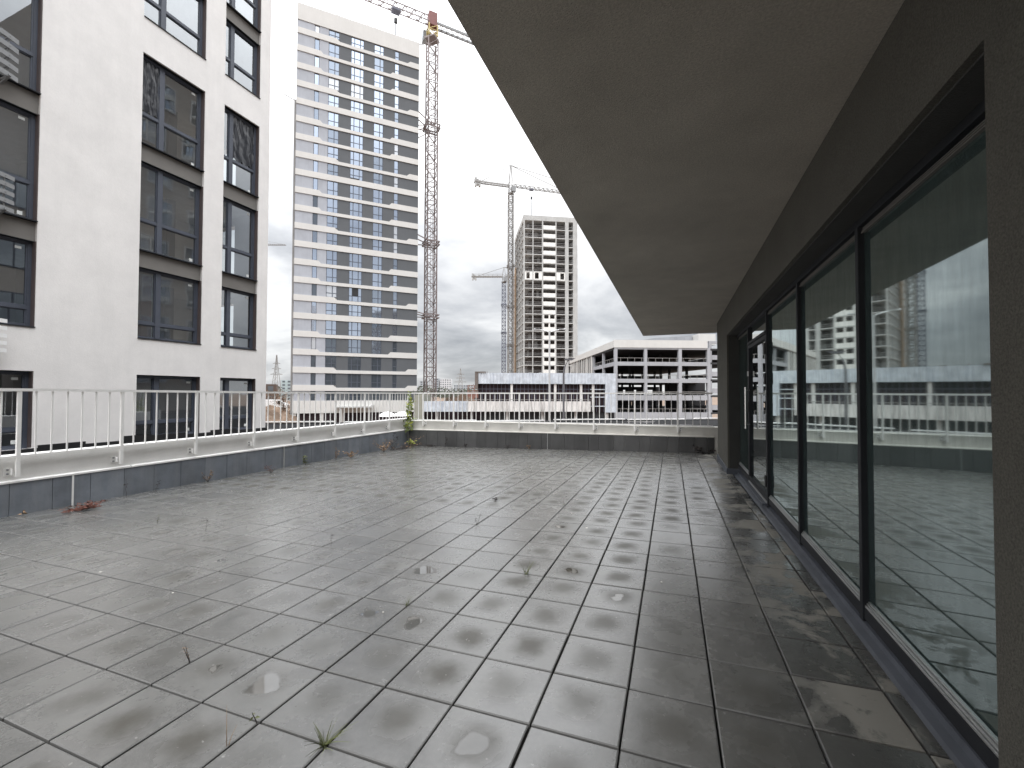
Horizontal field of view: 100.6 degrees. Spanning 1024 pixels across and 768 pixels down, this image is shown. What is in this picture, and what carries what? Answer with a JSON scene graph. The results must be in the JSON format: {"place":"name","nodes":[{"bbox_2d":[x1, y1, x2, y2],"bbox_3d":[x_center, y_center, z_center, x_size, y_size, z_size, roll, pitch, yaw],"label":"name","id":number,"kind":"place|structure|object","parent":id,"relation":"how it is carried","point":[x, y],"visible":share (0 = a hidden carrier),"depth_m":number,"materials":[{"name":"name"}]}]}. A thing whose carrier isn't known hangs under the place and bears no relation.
{"place":"outdoors","nodes":[
{"label":"outdoors","id":0,"kind":"place"},
{"bbox_2d":[266,384,277,399],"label":"brick house","id":1,"kind":"structure","parent":0,"point":[270,388],"depth_m":123.52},
{"bbox_2d":[269,390,289,411],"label":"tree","id":2,"kind":"object","parent":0,"point":[283,403],"visible":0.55,"depth_m":84.13,"materials":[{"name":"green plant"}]},
{"bbox_2d":[1,420,717,454],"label":"podium roof","id":3,"kind":"structure","parent":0,"point":[660,422],"depth_m":21.11,"materials":[{"name":"black"}]},
{"bbox_2d":[265,418,717,423],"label":"roof kerb","id":4,"kind":"structure","parent":3,"relation":"on","point":[278,422],"depth_m":23.19,"materials":[{"name":"white paint"}]},
{"bbox_2d":[221,0,717,394],"label":"sky","id":5,"kind":"structure","parent":0,"point":[479,135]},
{"bbox_2d":[279,394,717,419],"bbox_3d":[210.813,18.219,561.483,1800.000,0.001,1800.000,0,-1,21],"label":"ground","id":6,"kind":"structure","parent":0,"point":[714,400],"depth_m":277.61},
{"bbox_2d":[0,0,271,453],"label":"apartment building","id":7,"kind":"structure","parent":6,"relation":"on","point":[126,128],"depth_m":13.22,"materials":[{"name":"white paint"}]},
{"bbox_2d":[0,370,32,450],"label":"window","id":8,"kind":"structure","parent":7,"relation":"in","point":[26,376],"depth_m":10.99,"materials":[{"name":"black glass"}]},
{"bbox_2d":[0,233,35,327],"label":"window frame","id":9,"kind":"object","parent":7,"relation":"in","point":[28,306],"depth_m":11.05,"materials":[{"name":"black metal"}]},
{"bbox_2d":[0,98,39,222],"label":"window","id":10,"kind":"structure","parent":7,"relation":"in","point":[19,127],"depth_m":11.00,"materials":[{"name":"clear glass"}]},
{"bbox_2d":[0,0,42,94],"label":"window","id":11,"kind":"structure","parent":7,"relation":"in","point":[29,66],"depth_m":11.17,"materials":[{"name":"black glass"}]},
{"bbox_2d":[136,375,199,434],"bbox_3d":[-11.511,0.735,14.102,0.430,2.010,1.899,0,-1,21],"label":"window","id":12,"kind":"structure","parent":7,"relation":"in","point":[144,382],"depth_m":14.11,"materials":[{"name":"black glass"}]},
{"bbox_2d":[137,266,201,344],"bbox_3d":[-11.479,-2.528,14.161,0.480,2.261,1.900,0,-1,21],"label":"window","id":13,"kind":"structure","parent":7,"relation":"in","point":[165,300],"depth_m":14.16,"materials":[{"name":"clear glass"}]},
{"bbox_2d":[139,160,202,266],"bbox_3d":[-11.471,-5.593,14.224,0.480,2.851,1.900,0,-1,21],"label":"window","id":14,"kind":"structure","parent":7,"relation":"in","point":[170,202],"depth_m":14.27,"materials":[{"name":"clear glass"}]},
{"bbox_2d":[141,53,204,171],"bbox_3d":[-11.462,-8.992,14.294,0.480,2.891,1.900,0,-1,21],"label":"window","id":15,"kind":"structure","parent":7,"relation":"in","point":[153,97],"depth_m":13.99,"materials":[{"name":"black glass"}]},
{"bbox_2d":[144,0,206,59],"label":"window","id":16,"kind":"structure","parent":7,"relation":"in","point":[200,35],"depth_m":14.96,"materials":[{"name":"black glass"}]},
{"bbox_2d":[219,378,254,429],"bbox_3d":[-10.680,0.783,16.315,0.430,2.010,1.429,0,-1,21],"label":"window","id":17,"kind":"structure","parent":7,"relation":"in","point":[226,384],"depth_m":16.41,"materials":[{"name":"black glass"}]},
{"bbox_2d":[221,286,256,349],"bbox_3d":[-10.648,-2.481,16.374,0.480,2.261,1.430,0,-1,21],"label":"window frame","id":18,"kind":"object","parent":7,"relation":"in","point":[252,304],"depth_m":16.60,"materials":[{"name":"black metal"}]},
{"bbox_2d":[222,196,257,281],"bbox_3d":[-10.640,-5.545,16.437,0.480,2.851,1.430,0,-1,21],"label":"window frame","id":19,"kind":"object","parent":7,"relation":"in","point":[227,203],"depth_m":16.46,"materials":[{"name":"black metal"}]},
{"bbox_2d":[223,106,258,197],"bbox_3d":[-10.631,-8.944,16.507,0.480,2.891,1.430,0,-1,21],"label":"window","id":20,"kind":"structure","parent":7,"relation":"in","point":[242,135],"depth_m":16.65,"materials":[{"name":"black glass"}]},
{"bbox_2d":[226,17,260,98],"bbox_3d":[-10.621,-12.629,16.583,0.480,2.221,1.430,0,-1,21],"label":"window","id":21,"kind":"structure","parent":7,"relation":"in","point":[231,29],"depth_m":16.65,"materials":[{"name":"black glass"}]},
{"bbox_2d":[226,0,261,33],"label":"window","id":22,"kind":"structure","parent":7,"relation":"in","point":[256,5],"depth_m":17.19,"materials":[{"name":"black glass"}]},
{"bbox_2d":[270,355,282,397],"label":"power pylon","id":23,"kind":"object","parent":6,"relation":"on","point":[275,374],"visible":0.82,"depth_m":419.99,"materials":[{"name":"grey metal"}]},
{"bbox_2d":[265,405,302,422],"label":"rubble heap","id":24,"kind":"object","parent":6,"relation":"on","point":[277,414],"visible":0.12,"depth_m":66.74,"materials":[{"name":"soil"}]},
{"bbox_2d":[281,380,289,399],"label":"glass office","id":25,"kind":"structure","parent":6,"relation":"on","point":[285,385],"depth_m":312.42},
{"bbox_2d":[284,1,423,422],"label":"residential tower","id":26,"kind":"structure","parent":6,"relation":"on","point":[354,307],"depth_m":75.01,"materials":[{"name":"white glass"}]},
{"bbox_2d":[325,338,335,352],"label":"window","id":27,"kind":"structure","parent":26,"relation":"in","point":[330,343],"depth_m":73.20,"materials":[{"name":"grey glass"}]},
{"bbox_2d":[325,356,335,367],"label":"window","id":28,"kind":"structure","parent":26,"relation":"in","point":[330,361],"depth_m":73.16,"materials":[{"name":"grey glass"}]},
{"bbox_2d":[325,373,335,384],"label":"window","id":29,"kind":"structure","parent":26,"relation":"in","point":[330,378],"depth_m":73.11,"materials":[{"name":"grey glass"}]},
{"bbox_2d":[325,320,336,334],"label":"window","id":30,"kind":"structure","parent":26,"relation":"in","point":[330,329],"depth_m":73.25,"materials":[{"name":"blue glass"}]},
{"bbox_2d":[326,233,336,244],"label":"window","id":31,"kind":"structure","parent":26,"relation":"in","point":[331,238],"depth_m":73.57,"materials":[{"name":"blue glass"}]},
{"bbox_2d":[326,250,336,264],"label":"window","id":32,"kind":"structure","parent":26,"relation":"in","point":[331,256],"depth_m":73.52,"materials":[{"name":"blue glass"}]},
{"bbox_2d":[326,268,336,282],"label":"window","id":33,"kind":"structure","parent":26,"relation":"in","point":[331,273],"depth_m":73.47,"materials":[{"name":"blue glass"}]},
{"bbox_2d":[326,285,336,297],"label":"window","id":34,"kind":"structure","parent":26,"relation":"in","point":[331,291],"depth_m":73.41,"materials":[{"name":"white glass"}]},
{"bbox_2d":[326,303,336,314],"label":"window","id":35,"kind":"structure","parent":26,"relation":"in","point":[331,308],"depth_m":73.37,"materials":[{"name":"blue glass"}]},
{"bbox_2d":[327,146,337,159],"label":"window","id":36,"kind":"structure","parent":26,"relation":"in","point":[332,151],"depth_m":73.90,"materials":[{"name":"clear glass"}]},
{"bbox_2d":[327,163,337,175],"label":"window","id":37,"kind":"structure","parent":26,"relation":"in","point":[332,169],"depth_m":73.83,"materials":[{"name":"clear glass"}]},
{"bbox_2d":[327,181,337,195],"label":"window","id":38,"kind":"structure","parent":26,"relation":"in","point":[332,187],"depth_m":73.77,"materials":[{"name":"clear glass"}]},
{"bbox_2d":[327,198,337,212],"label":"window","id":39,"kind":"structure","parent":26,"relation":"in","point":[332,204],"depth_m":73.74,"materials":[{"name":"clear glass"}]},
{"bbox_2d":[327,215,337,228],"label":"window","id":40,"kind":"structure","parent":26,"relation":"in","point":[332,221],"depth_m":73.68,"materials":[{"name":"clear glass"}]},
{"bbox_2d":[328,60,338,75],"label":"window","id":41,"kind":"structure","parent":26,"relation":"in","point":[333,66],"depth_m":74.21,"materials":[{"name":"clear glass"}]},
{"bbox_2d":[328,77,338,90],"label":"window","id":42,"kind":"structure","parent":26,"relation":"in","point":[333,83],"depth_m":74.13,"materials":[{"name":"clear glass"}]},
{"bbox_2d":[328,94,338,106],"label":"window","id":43,"kind":"structure","parent":26,"relation":"in","point":[333,100],"depth_m":74.09,"materials":[{"name":"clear glass"}]},
{"bbox_2d":[328,111,338,126],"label":"window","id":44,"kind":"structure","parent":26,"relation":"in","point":[333,118],"depth_m":74.04,"materials":[{"name":"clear glass"}]},
{"bbox_2d":[328,129,338,143],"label":"window","id":45,"kind":"structure","parent":26,"relation":"in","point":[333,135],"depth_m":73.99,"materials":[{"name":"clear glass"}]},
{"bbox_2d":[329,43,339,58],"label":"window","id":46,"kind":"structure","parent":26,"relation":"in","point":[334,50],"depth_m":74.30,"materials":[{"name":"clear glass"}]},
{"bbox_2d":[348,305,360,316],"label":"window","id":47,"kind":"structure","parent":26,"relation":"in","point":[353,310],"depth_m":74.90,"materials":[{"name":"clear glass"}]},
{"bbox_2d":[348,322,360,335],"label":"window","id":48,"kind":"structure","parent":26,"relation":"in","point":[354,328],"depth_m":74.82,"materials":[{"name":"blue glass"}]},
{"bbox_2d":[348,339,360,353],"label":"window","id":49,"kind":"structure","parent":26,"relation":"in","point":[354,345],"depth_m":74.79,"materials":[{"name":"blue glass"}]},
{"bbox_2d":[348,356,360,370],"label":"window","id":50,"kind":"structure","parent":26,"relation":"in","point":[354,363],"depth_m":74.73,"materials":[{"name":"grey glass"}]},
{"bbox_2d":[348,374,360,387],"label":"window","id":51,"kind":"structure","parent":26,"relation":"in","point":[354,380],"depth_m":74.68,"materials":[{"name":"grey glass"}]},
{"bbox_2d":[349,202,361,216],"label":"window","id":52,"kind":"structure","parent":26,"relation":"in","point":[355,208],"depth_m":75.26,"materials":[{"name":"blue glass"}]},
{"bbox_2d":[349,219,361,233],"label":"window","id":53,"kind":"structure","parent":26,"relation":"in","point":[355,226],"depth_m":75.21,"materials":[{"name":"blue glass"}]},
{"bbox_2d":[349,236,361,248],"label":"window","id":54,"kind":"structure","parent":26,"relation":"in","point":[355,242],"depth_m":75.15,"materials":[{"name":"blue glass"}]},
{"bbox_2d":[349,253,361,267],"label":"window","id":55,"kind":"structure","parent":26,"relation":"in","point":[355,260],"depth_m":75.11,"materials":[{"name":"blue glass"}]},
{"bbox_2d":[349,270,361,284],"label":"window","id":56,"kind":"structure","parent":26,"relation":"in","point":[355,277],"depth_m":75.06,"materials":[{"name":"blue glass"}]},
{"bbox_2d":[349,287,361,301],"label":"window","id":57,"kind":"structure","parent":26,"relation":"in","point":[358,298],"depth_m":75.06,"materials":[{"name":"blue glass"}]},
{"bbox_2d":[350,117,362,132],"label":"window","id":58,"kind":"structure","parent":26,"relation":"in","point":[356,124],"depth_m":75.58,"materials":[{"name":"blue glass"}]},
{"bbox_2d":[350,134,362,149],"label":"window","id":59,"kind":"structure","parent":26,"relation":"in","point":[356,141],"depth_m":75.52,"materials":[{"name":"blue glass"}]},
{"bbox_2d":[350,151,362,166],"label":"window","id":60,"kind":"structure","parent":26,"relation":"in","point":[356,158],"depth_m":75.49,"materials":[{"name":"clear glass"}]},
{"bbox_2d":[350,168,362,180],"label":"window","id":61,"kind":"structure","parent":26,"relation":"in","point":[354,173],"depth_m":75.44,"materials":[{"name":"clear glass"}]},
{"bbox_2d":[350,185,362,199],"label":"window","id":62,"kind":"structure","parent":26,"relation":"in","point":[356,192],"depth_m":75.37,"materials":[{"name":"clear glass"}]},
{"bbox_2d":[351,100,362,113],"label":"window","id":63,"kind":"structure","parent":26,"relation":"in","point":[355,106],"depth_m":75.65,"materials":[{"name":"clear glass"}]},
{"bbox_2d":[351,37,363,48],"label":"window","id":64,"kind":"structure","parent":26,"relation":"in","point":[355,42],"depth_m":75.89,"materials":[{"name":"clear glass"}]},
{"bbox_2d":[351,50,363,65],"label":"window","id":65,"kind":"structure","parent":26,"relation":"in","point":[357,57],"depth_m":75.85,"materials":[{"name":"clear glass"}]},
{"bbox_2d":[351,66,363,82],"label":"window","id":66,"kind":"structure","parent":26,"relation":"in","point":[357,74],"depth_m":75.80,"materials":[{"name":"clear glass"}]},
{"bbox_2d":[351,83,363,98],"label":"window","id":67,"kind":"structure","parent":26,"relation":"in","point":[357,91],"depth_m":75.74,"materials":[{"name":"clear glass"}]},
{"bbox_2d":[371,357,380,370],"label":"window","id":68,"kind":"structure","parent":26,"relation":"in","point":[375,361],"depth_m":76.21,"materials":[{"name":"grey glass"}]},
{"bbox_2d":[371,374,380,387],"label":"window","id":69,"kind":"structure","parent":26,"relation":"in","point":[375,378],"depth_m":76.16,"materials":[{"name":"grey glass"}]},
{"bbox_2d":[372,323,380,336],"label":"window","id":70,"kind":"structure","parent":26,"relation":"in","point":[376,328],"depth_m":76.36,"materials":[{"name":"grey glass"}]},
{"bbox_2d":[372,340,380,353],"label":"window","id":71,"kind":"structure","parent":26,"relation":"in","point":[376,345],"depth_m":76.30,"materials":[{"name":"grey glass"}]},
{"bbox_2d":[372,256,381,269],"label":"window","id":72,"kind":"structure","parent":26,"relation":"in","point":[376,261],"depth_m":76.58,"materials":[{"name":"blue glass"}]},
{"bbox_2d":[372,273,381,286],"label":"window","id":73,"kind":"structure","parent":26,"relation":"in","point":[376,277],"depth_m":76.54,"materials":[{"name":"blue glass"}]},
{"bbox_2d":[372,290,381,303],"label":"window","id":74,"kind":"structure","parent":26,"relation":"in","point":[376,294],"depth_m":76.50,"materials":[{"name":"blue glass"}]},
{"bbox_2d":[372,306,381,317],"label":"window","id":75,"kind":"structure","parent":26,"relation":"in","point":[376,311],"depth_m":76.43,"materials":[{"name":"blue glass"}]},
{"bbox_2d":[373,206,381,219],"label":"window","id":76,"kind":"structure","parent":26,"relation":"in","point":[377,211],"depth_m":76.79,"materials":[{"name":"blue glass"}]},
{"bbox_2d":[373,223,381,236],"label":"window","id":77,"kind":"structure","parent":26,"relation":"in","point":[377,228],"depth_m":76.73,"materials":[{"name":"blue glass"}]},
{"bbox_2d":[373,239,381,250],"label":"window","id":78,"kind":"structure","parent":26,"relation":"in","point":[377,244],"depth_m":76.69,"materials":[{"name":"blue glass"}]},
{"bbox_2d":[373,139,382,153],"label":"window","id":79,"kind":"structure","parent":26,"relation":"in","point":[378,145],"depth_m":77.05,"materials":[{"name":"blue glass"}]},
{"bbox_2d":[373,156,382,170],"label":"window","id":80,"kind":"structure","parent":26,"relation":"in","point":[377,161],"depth_m":76.96,"materials":[{"name":"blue glass"}]},
{"bbox_2d":[373,173,382,184],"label":"window","id":81,"kind":"structure","parent":26,"relation":"in","point":[377,178],"depth_m":76.90,"materials":[{"name":"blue glass"}]},
{"bbox_2d":[373,189,382,203],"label":"window","id":82,"kind":"structure","parent":26,"relation":"in","point":[377,194],"depth_m":76.87,"materials":[{"name":"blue glass"}]},
{"bbox_2d":[374,106,382,118],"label":"window","id":83,"kind":"structure","parent":26,"relation":"in","point":[378,112],"depth_m":77.16,"materials":[{"name":"blue glass"}]},
{"bbox_2d":[374,123,382,137],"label":"window","id":84,"kind":"structure","parent":26,"relation":"in","point":[378,128],"depth_m":77.11,"materials":[{"name":"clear glass"}]},
{"bbox_2d":[374,44,383,55],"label":"window","id":85,"kind":"structure","parent":26,"relation":"in","point":[378,49],"depth_m":77.37,"materials":[{"name":"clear glass"}]},
{"bbox_2d":[374,57,383,71],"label":"window","id":86,"kind":"structure","parent":26,"relation":"in","point":[378,63],"depth_m":77.34,"materials":[{"name":"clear glass"}]},
{"bbox_2d":[374,73,383,87],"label":"window","id":87,"kind":"structure","parent":26,"relation":"in","point":[378,79],"depth_m":77.28,"materials":[{"name":"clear glass"}]},
{"bbox_2d":[374,90,383,104],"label":"window","id":88,"kind":"structure","parent":26,"relation":"in","point":[378,95],"depth_m":77.22,"materials":[{"name":"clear glass"}]},
{"bbox_2d":[278,384,477,397],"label":"distant wood","id":89,"kind":"object","parent":6,"relation":"on","point":[442,395],"visible":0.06,"depth_m":456.52,"materials":[{"name":"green plant"}]},
{"bbox_2d":[364,0,473,400],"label":"tower crane","id":90,"kind":"object","parent":6,"relation":"on","point":[429,39],"visible":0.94,"depth_m":86.62,"materials":[{"name":"metal"}]},
{"bbox_2d":[440,379,452,391],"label":"apartment block","id":91,"kind":"structure","parent":6,"relation":"on","point":[446,383],"depth_m":593.34,"materials":[{"name":"concrete"}]},
{"bbox_2d":[445,394,475,400],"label":"rubble heap","id":92,"kind":"object","parent":6,"relation":"on","point":[459,398],"visible":0.08,"depth_m":93.22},
{"bbox_2d":[471,267,511,372],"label":"tower crane","id":93,"kind":"object","parent":6,"relation":"on","point":[504,308],"visible":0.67,"depth_m":215.28,"materials":[{"name":"grey metal"}]},
{"bbox_2d":[414,371,615,420],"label":"commercial building","id":94,"kind":"structure","parent":6,"relation":"on","point":[528,382],"depth_m":55.49,"materials":[{"name":"grey metal"}]},
{"bbox_2d":[474,165,559,372],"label":"tower crane","id":95,"kind":"object","parent":6,"relation":"on","point":[512,188],"visible":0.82,"depth_m":165.68,"materials":[{"name":"grey metal"}]},
{"bbox_2d":[533,329,565,420],"bbox_3d":[3.369,0.947,38.137,2.900,11.894,0.220,0,-1,1],"label":"street lamp","id":96,"kind":"object","parent":6,"relation":"on","point":[549,409],"visible":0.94,"depth_m":38.11,"materials":[{"name":"metal"}]},
{"bbox_2d":[563,358,574,418],"bbox_3d":[6.040,2.153,45.007,1.370,9.780,0.600,0,-1,1],"label":"street lamp","id":97,"kind":"object","parent":6,"relation":"on","point":[568,359],"visible":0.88,"depth_m":44.95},
{"bbox_2d":[569,334,717,418],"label":"car park","id":98,"kind":"structure","parent":6,"relation":"on","point":[660,356],"depth_m":76.84,"materials":[{"name":"concrete"}]},
{"bbox_2d":[448,0,1023,767],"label":"terrace building","id":99,"kind":"structure","parent":6,"relation":"on","point":[810,212],"depth_m":2.26,"materials":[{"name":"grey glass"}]},
{"bbox_2d":[744,334,766,500],"bbox_3d":[3.604,0.453,6.256,0.138,2.190,1.463,0,-1,21],"label":"door","id":100,"kind":"structure","parent":99,"relation":"in","point":[756,373],"depth_m":6.33,"materials":[{"name":"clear glass"}]},
{"bbox_2d":[512,215,577,372],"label":"unfinished tower","id":101,"kind":"structure","parent":0,"point":[546,273],"depth_m":155.48,"materials":[{"name":"concrete"}]},
{"bbox_2d":[513,453,828,767],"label":"terrace bedding","id":102,"kind":"object","parent":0,"point":[719,746],"depth_m":2.39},
{"bbox_2d":[0,418,411,517],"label":"parapet wall","id":103,"kind":"structure","parent":102,"relation":"on","point":[46,482],"depth_m":7.71,"materials":[{"name":"white paint"}]},
{"bbox_2d":[0,388,408,476],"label":"railing","id":104,"kind":"object","parent":103,"relation":"on","point":[18,456],"visible":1,"depth_m":7.86,"materials":[{"name":"metal"}]},
{"bbox_2d":[403,390,415,432],"bbox_3d":[-3.567,0.948,14.647,0.736,1.485,0.378,-1,-2,41],"label":"climbing vine","id":105,"kind":"object","parent":104,"relation":"attached to","point":[408,418],"visible":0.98,"depth_m":14.59,"materials":[{"name":"green plant"}]},
{"bbox_2d":[0,446,957,767],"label":"terrace paving","id":106,"kind":"structure","parent":102,"relation":"on","point":[274,618],"depth_m":2.79,"materials":[{"name":"tile"}]},
{"bbox_2d":[60,500,105,512],"bbox_3d":[-6.176,1.750,6.125,0.498,0.153,0.493,1,-2,-44],"label":"dead plant","id":107,"kind":"object","parent":106,"relation":"on","point":[87,506],"visible":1,"depth_m":6.12,"materials":[{"name":"plant"}]},
{"bbox_2d":[305,717,357,757],"bbox_3d":[-0.783,1.525,1.863,0.204,0.114,0.212,0,-1,-14],"label":"grass tuft","id":108,"kind":"object","parent":106,"relation":"on","point":[322,744],"visible":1,"depth_m":1.86,"materials":[{"name":"plant"}]},
{"bbox_2d":[379,436,423,449],"bbox_3d":[-3.525,1.885,13.678,1.226,0.412,1.324,-1,-1,36],"label":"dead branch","id":109,"kind":"object","parent":106,"relation":"on","point":[404,446],"visible":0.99,"depth_m":13.62,"materials":[{"name":"plant"}]},
{"bbox_2d":[408,420,717,453],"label":"parapet wall","id":110,"kind":"structure","parent":102,"relation":"on","point":[611,437],"depth_m":12.83,"materials":[{"name":"paint"}]},
{"bbox_2d":[409,393,712,432],"bbox_3d":[0.905,0.828,13.089,9.570,1.147,0.092,0,-1,21],"label":"railing","id":111,"kind":"object","parent":110,"relation":"on","point":[557,426],"visible":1,"depth_m":12.90,"materials":[{"name":"metal"}]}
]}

